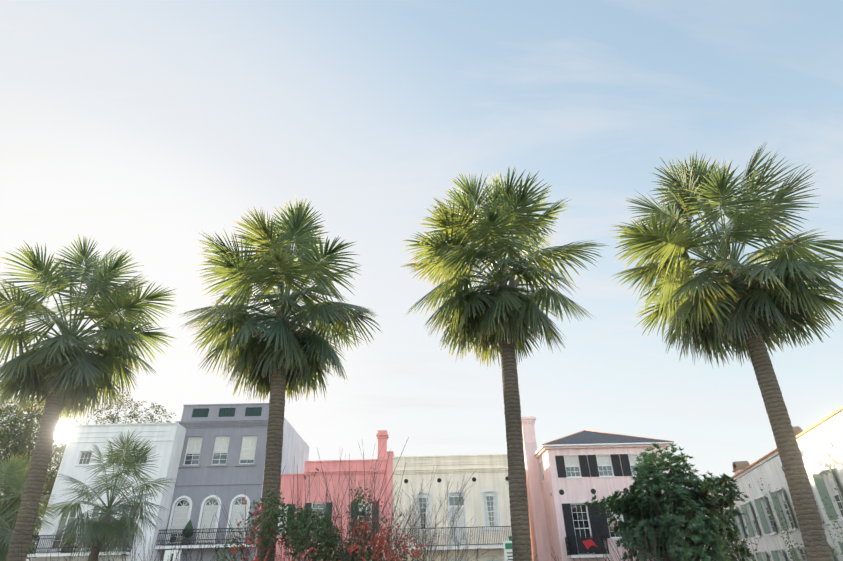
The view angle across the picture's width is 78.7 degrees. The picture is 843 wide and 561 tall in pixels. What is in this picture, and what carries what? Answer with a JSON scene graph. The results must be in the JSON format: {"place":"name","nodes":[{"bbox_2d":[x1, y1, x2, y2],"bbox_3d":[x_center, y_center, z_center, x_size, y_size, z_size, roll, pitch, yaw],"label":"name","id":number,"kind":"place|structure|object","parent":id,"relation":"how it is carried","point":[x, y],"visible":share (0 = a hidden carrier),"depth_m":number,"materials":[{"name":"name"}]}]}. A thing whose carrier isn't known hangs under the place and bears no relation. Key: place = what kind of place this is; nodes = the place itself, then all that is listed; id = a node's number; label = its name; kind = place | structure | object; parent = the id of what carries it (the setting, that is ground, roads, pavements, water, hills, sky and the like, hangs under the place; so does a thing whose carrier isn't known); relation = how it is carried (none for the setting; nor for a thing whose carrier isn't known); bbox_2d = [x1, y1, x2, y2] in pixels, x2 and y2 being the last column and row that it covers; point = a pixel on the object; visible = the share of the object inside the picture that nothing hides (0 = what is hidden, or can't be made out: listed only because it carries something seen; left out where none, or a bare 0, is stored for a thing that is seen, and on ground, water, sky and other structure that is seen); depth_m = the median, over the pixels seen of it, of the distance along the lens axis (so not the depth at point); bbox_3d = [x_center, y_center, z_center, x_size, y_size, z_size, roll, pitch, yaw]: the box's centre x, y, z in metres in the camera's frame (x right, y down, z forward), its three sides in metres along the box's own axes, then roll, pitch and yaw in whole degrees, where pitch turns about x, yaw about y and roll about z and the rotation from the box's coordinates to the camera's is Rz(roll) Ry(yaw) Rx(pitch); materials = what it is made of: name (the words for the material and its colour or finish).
{"place":"outdoors","nodes":[
{"label":"outdoors","id":0,"kind":"place"},
{"bbox_2d":[27,403,308,560],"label":"house","id":1,"kind":"structure","parent":0,"point":[223,454],"depth_m":35.22,"materials":[{"name":"grey paint"}]},
{"bbox_2d":[255,430,393,560],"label":"pink house","id":2,"kind":"structure","parent":0,"point":[331,466],"depth_m":35.62,"materials":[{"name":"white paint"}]},
{"bbox_2d":[0,0,842,560],"label":"sky","id":3,"kind":"structure","parent":0,"point":[145,128],"materials":[{"name":"blue"}]},
{"bbox_3d":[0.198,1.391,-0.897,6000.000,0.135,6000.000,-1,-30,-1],"label":"ground","id":4,"kind":"structure","parent":0,"visible":0},
{"bbox_2d":[0,454,56,560],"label":"palmetto","id":5,"kind":"object","parent":4,"relation":"on","point":[14,471],"visible":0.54,"depth_m":19.46,"materials":[{"name":"green"}]},
{"bbox_2d":[0,356,175,560],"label":"live oak tree","id":6,"kind":"object","parent":4,"relation":"on","point":[19,443],"visible":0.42,"depth_m":37.08,"materials":[{"name":"green plant"}]},
{"bbox_2d":[0,234,177,560],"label":"palmetto","id":7,"kind":"object","parent":4,"relation":"on","point":[66,372],"visible":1,"depth_m":10.57,"materials":[{"name":"green plant"}]},
{"bbox_2d":[39,429,175,560],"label":"palmetto","id":8,"kind":"object","parent":4,"relation":"on","point":[97,528],"visible":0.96,"depth_m":23.47,"materials":[{"name":"green plant"}]},
{"bbox_2d":[163,548,181,560],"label":"parking sign","id":9,"kind":"object","parent":4,"relation":"on","point":[168,553],"visible":0.93,"depth_m":9.59,"materials":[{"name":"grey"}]},
{"bbox_2d":[177,195,379,560],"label":"palmetto","id":10,"kind":"object","parent":4,"relation":"on","point":[278,356],"visible":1,"depth_m":9.76,"materials":[{"name":"green plant"}]},
{"bbox_2d":[18,437,717,560],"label":"firethorn shrub","id":11,"kind":"object","parent":4,"relation":"on","point":[303,535],"visible":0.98,"depth_m":7.35,"materials":[{"name":"green plant"}]},
{"bbox_2d":[392,454,511,560],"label":"cream house","id":12,"kind":"structure","parent":4,"relation":"on","point":[486,504],"depth_m":35.16,"materials":[{"name":"white paint"}]},
{"bbox_2d":[400,166,607,560],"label":"palmetto","id":13,"kind":"object","parent":4,"relation":"on","point":[502,314],"visible":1,"depth_m":9.63,"materials":[{"name":"green plant"}]},
{"bbox_2d":[503,536,512,560],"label":"parking sign","id":14,"kind":"object","parent":4,"relation":"on","point":[507,549],"visible":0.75,"depth_m":9.83,"materials":[{"name":"grey metal"}]},
{"bbox_2d":[195,442,842,560],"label":"bare shrub","id":15,"kind":"object","parent":4,"relation":"on","point":[416,537],"visible":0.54,"depth_m":8.81,"materials":[{"name":"brown plant"}]},
{"bbox_2d":[521,417,684,560],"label":"house","id":16,"kind":"structure","parent":4,"relation":"on","point":[568,476],"depth_m":36.24,"materials":[{"name":"pink paint"}]},
{"bbox_2d":[584,442,752,560],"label":"loquat tree","id":17,"kind":"object","parent":4,"relation":"on","point":[680,497],"visible":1,"depth_m":24.43,"materials":[{"name":"green plant"}]},
{"bbox_2d":[609,141,842,560],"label":"palmetto","id":18,"kind":"object","parent":4,"relation":"on","point":[741,308],"visible":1,"depth_m":9.00,"materials":[{"name":"green plant"}]},
{"bbox_2d":[707,406,842,560],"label":"ivory house","id":19,"kind":"structure","parent":4,"relation":"on","point":[820,443],"depth_m":26.57,"materials":[{"name":"white paint"}]}
]}

